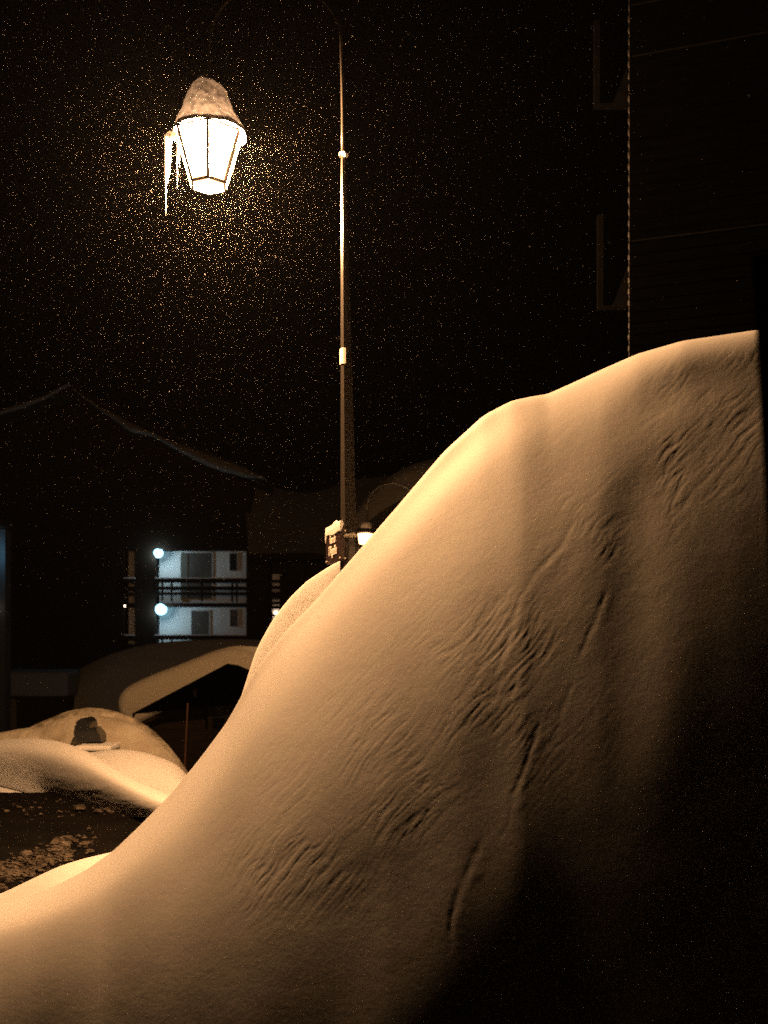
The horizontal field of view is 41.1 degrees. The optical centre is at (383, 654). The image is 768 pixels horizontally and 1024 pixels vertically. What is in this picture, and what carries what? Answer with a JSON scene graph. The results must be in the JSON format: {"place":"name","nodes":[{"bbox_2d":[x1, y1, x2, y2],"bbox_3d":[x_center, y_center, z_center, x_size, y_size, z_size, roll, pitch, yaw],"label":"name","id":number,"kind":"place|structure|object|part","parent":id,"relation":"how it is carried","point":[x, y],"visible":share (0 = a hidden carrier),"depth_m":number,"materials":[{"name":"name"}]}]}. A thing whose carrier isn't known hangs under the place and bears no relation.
{"place":"outdoors","nodes":[
{"label":"outdoors","id":0,"kind":"place"},
{"bbox_2d":[0,787,23,792],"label":"ground","id":1,"kind":"structure","parent":0,"point":[2,789],"depth_m":12.44,"materials":[{"name":"white snow"}]},
{"bbox_2d":[0,518,13,732],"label":"house","id":2,"kind":"structure","parent":1,"relation":"on","point":[5,629],"depth_m":33.03,"materials":[{"name":"grey"}]},
{"bbox_2d":[11,669,80,729],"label":"garage","id":3,"kind":"structure","parent":1,"relation":"on","point":[38,696],"depth_m":36.25,"materials":[{"name":"brown wood"}]},
{"bbox_2d":[11,699,16,729],"bbox_3d":[-14.150,2.500,36.230,2.300,1.800,0.060,0,0,0],"label":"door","id":4,"kind":"structure","parent":3,"relation":"in","point":[13,701],"depth_m":36.20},
{"bbox_2d":[0,852,110,903],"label":"snow drift","id":5,"kind":"object","parent":1,"relation":"on","point":[52,878],"visible":0.12,"depth_m":6.17,"materials":[{"name":"white snow"}]},
{"bbox_2d":[0,738,169,816],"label":"snow drift","id":6,"kind":"object","parent":1,"relation":"on","point":[33,765],"visible":0.65,"depth_m":11.11,"materials":[{"name":"white snow"}]},
{"bbox_2d":[0,708,187,774],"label":"buried car","id":7,"kind":"object","parent":1,"relation":"on","point":[89,730],"visible":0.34,"depth_m":13.42,"materials":[{"name":"white"}]},
{"bbox_3d":[-3.772,0.966,13.220,0.354,0.304,0.400,0,0,0],"label":"window","id":8,"kind":"part","parent":7,"relation":"part of","materials":[{"name":"black glass"}]},
{"bbox_2d":[90,749,185,793],"bbox_3d":[-3.261,2.030,12.380,4.246,1.795,1.834,0,0,26],"label":"snow drift","id":9,"kind":"object","parent":1,"relation":"on","point":[161,774],"visible":0.16,"depth_m":11.54,"materials":[{"name":"white snow"}]},
{"bbox_2d":[0,383,280,668],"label":"chalet","id":10,"kind":"object","parent":1,"relation":"on","point":[129,554],"visible":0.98,"depth_m":50.00,"materials":[{"name":"brown wood"}]},
{"bbox_2d":[187,552,212,597],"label":"door","id":11,"kind":"structure","parent":10,"relation":"in","point":[202,568],"depth_m":50.86,"materials":[{"name":"grey"}]},
{"bbox_2d":[190,610,209,634],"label":"door","id":12,"kind":"structure","parent":10,"relation":"in","point":[202,627],"depth_m":50.86,"materials":[{"name":"grey"}]},
{"bbox_2d":[229,553,237,570],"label":"window","id":13,"kind":"structure","parent":10,"relation":"in","point":[233,557],"depth_m":50.86,"materials":[{"name":"black glass"}]},
{"bbox_2d":[230,609,237,625],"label":"window","id":14,"kind":"structure","parent":10,"relation":"in","point":[233,612],"depth_m":50.86,"materials":[{"name":"grey"}]},
{"bbox_2d":[73,639,260,726],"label":"building","id":15,"kind":"structure","parent":1,"relation":"on","point":[105,682],"depth_m":37.46,"materials":[{"name":"wood"}]},
{"bbox_2d":[184,703,187,767],"bbox_3d":[-3.629,1.546,18.800,0.078,1.296,0.026,0,0,0],"label":"marker pole","id":16,"kind":"object","parent":1,"relation":"on","point":[186,737],"visible":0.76,"depth_m":18.79,"materials":[{"name":"brown wood"}]},
{"bbox_2d":[242,561,339,693],"bbox_3d":[-0.515,0.900,8.697,1.926,3.621,1.607,0,0,0],"label":"snow drift","id":17,"kind":"object","parent":1,"relation":"on","point":[301,601],"visible":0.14,"depth_m":7.95,"materials":[{"name":"white snow"}]},
{"bbox_2d":[246,476,389,621],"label":"chalet","id":18,"kind":"object","parent":1,"relation":"on","point":[297,522],"visible":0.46,"depth_m":48.96,"materials":[{"name":"brown wood"}]},
{"bbox_2d":[0,330,767,1023],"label":"snow bank","id":19,"kind":"structure","parent":1,"relation":"on","point":[416,794],"depth_m":4.06,"materials":[{"name":"white snow"}]},
{"bbox_2d":[357,482,410,543],"bbox_3d":[0.109,-0.347,22.000,1.378,6.694,0.353,0,0,0],"label":"street lamp","id":20,"kind":"object","parent":1,"relation":"on","point":[364,533],"visible":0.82,"depth_m":21.97,"materials":[{"name":"black metal"}]},
{"bbox_2d":[360,522,371,528],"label":"heaped snow","id":21,"kind":"structure","parent":20,"relation":"on","point":[366,525],"depth_m":21.91,"materials":[{"name":"white snow"}]},
{"bbox_2d":[356,458,437,549],"bbox_3d":[2.212,-1.460,36.035,7.097,10.320,5.929,0,0,0],"label":"hut","id":22,"kind":"object","parent":1,"relation":"on","point":[384,503],"visible":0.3,"depth_m":33.44,"materials":[{"name":"brown wood"}]},
{"bbox_2d":[593,0,767,357],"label":"clapboard house","id":23,"kind":"structure","parent":1,"relation":"on","point":[696,98],"depth_m":8.82,"materials":[{"name":"brown wood"}]},
{"bbox_2d":[0,792,147,890],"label":"road","id":24,"kind":"structure","parent":0,"point":[20,831],"depth_m":9.32,"materials":[{"name":"black asphalt"}]},
{"bbox_2d":[0,799,123,892],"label":"snow lumps","id":25,"kind":"object","parent":24,"relation":"on","point":[18,869],"visible":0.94,"depth_m":7.76,"materials":[{"name":"white snow"}]},
{"bbox_2d":[176,0,358,571],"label":"street lamp","id":26,"kind":"object","parent":24,"relation":"on","point":[348,504],"visible":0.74,"depth_m":7.76,"materials":[{"name":"black metal"}]},
{"bbox_2d":[166,130,181,138],"bbox_3d":[-1.591,-3.931,7.751,0.170,0.082,0.054,0,0,34],"label":"ice crust","id":27,"kind":"object","parent":26,"relation":"attached to","point":[174,135],"visible":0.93,"depth_m":7.73},
{"bbox_2d":[164,133,167,203],"bbox_3d":[-1.656,-3.637,7.780,0.028,0.627,0.027,0,0,0],"label":"icicle","id":28,"kind":"object","parent":27,"relation":"hanging from","point":[166,149],"visible":1,"depth_m":7.77,"materials":[{"name":"ice"}]},
{"bbox_2d":[167,139,168,178],"bbox_3d":[-1.645,-3.780,7.810,0.034,0.374,0.033,0,0,0],"label":"icicle","id":29,"kind":"object","parent":27,"relation":"hanging from","point":[168,160],"visible":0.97,"depth_m":7.80,"materials":[{"name":"ice"}]},
{"bbox_2d":[169,134,171,168],"bbox_3d":[-1.618,-3.783,7.750,0.025,0.298,0.024,0,0,0],"label":"icicle","id":30,"kind":"object","parent":27,"relation":"hanging from","point":[170,141],"visible":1,"depth_m":7.75,"materials":[{"name":"ice"}]},
{"bbox_2d":[176,138,178,181],"bbox_3d":[-1.562,-3.705,7.740,0.017,0.383,0.016,0,0,0],"label":"icicle","id":31,"kind":"object","parent":27,"relation":"hanging from","point":[177,142],"visible":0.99,"depth_m":7.74,"materials":[{"name":"ice"}]},
{"bbox_2d":[179,139,180,166],"bbox_3d":[-1.537,-3.771,7.700,0.015,0.219,0.014,0,0,0],"label":"icicle","id":32,"kind":"object","parent":27,"relation":"hanging from","point":[179,152],"visible":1,"depth_m":7.70,"materials":[{"name":"ice"}]},
{"bbox_2d":[172,70,246,152],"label":"heaped snow","id":33,"kind":"structure","parent":26,"relation":"on","point":[208,100],"depth_m":7.70,"materials":[{"name":"white snow"}]},
{"bbox_2d":[325,525,355,564],"bbox_3d":[-0.341,-0.828,7.662,0.073,0.275,0.535,0,0,-22],"label":"street sign","id":34,"kind":"object","parent":26,"relation":"attached to","point":[335,548],"visible":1,"depth_m":7.64,"materials":[{"name":"brown metal"}]},
{"bbox_2d":[325,520,343,542],"bbox_3d":[-0.376,-0.927,7.721,0.028,0.147,0.406,0,0,-19],"label":"snow crust","id":35,"kind":"object","parent":34,"relation":"attached to","point":[334,527],"visible":1,"depth_m":7.67,"materials":[{"name":"white snow"}]},
{"bbox_2d":[342,151,348,156],"bbox_3d":[-0.295,-3.798,7.780,0.055,0.038,0.062,0,0,0],"label":"snow clump","id":36,"kind":"object","parent":26,"relation":"on","point":[345,153],"visible":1,"depth_m":7.76,"materials":[{"name":"white snow"}]},
{"bbox_2d":[752,255,767,550],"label":"wooden post","id":37,"kind":"object","parent":24,"relation":"on","point":[760,272],"visible":1,"depth_m":1.60,"materials":[{"name":"black wood"}]},
{"bbox_2d":[142,704,236,771],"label":"shed","id":38,"kind":"structure","parent":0,"point":[205,725],"depth_m":20.45,"materials":[{"name":"brown wood"}]},
{"bbox_2d":[118,646,257,721],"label":"snow slab","id":39,"kind":"structure","parent":38,"relation":"on","point":[217,677],"depth_m":19.75,"materials":[{"name":"beige snow"}]},
{"bbox_2d":[205,705,224,726],"bbox_3d":[-3.270,1.212,20.390,0.553,0.475,0.100,0,0,0],"label":"window","id":40,"kind":"structure","parent":38,"relation":"in","point":[218,711],"depth_m":20.34,"materials":[{"name":"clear glass"}]},
{"bbox_2d":[0,0,628,562],"label":"sky","id":41,"kind":"structure","parent":0,"point":[544,202],"materials":[{"name":"black"}]},
{"bbox_2d":[0,0,757,1023],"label":"falling snow","id":42,"kind":"structure","parent":0,"point":[262,254],"depth_m":7.64,"materials":[{"name":"white snow"}]}
]}

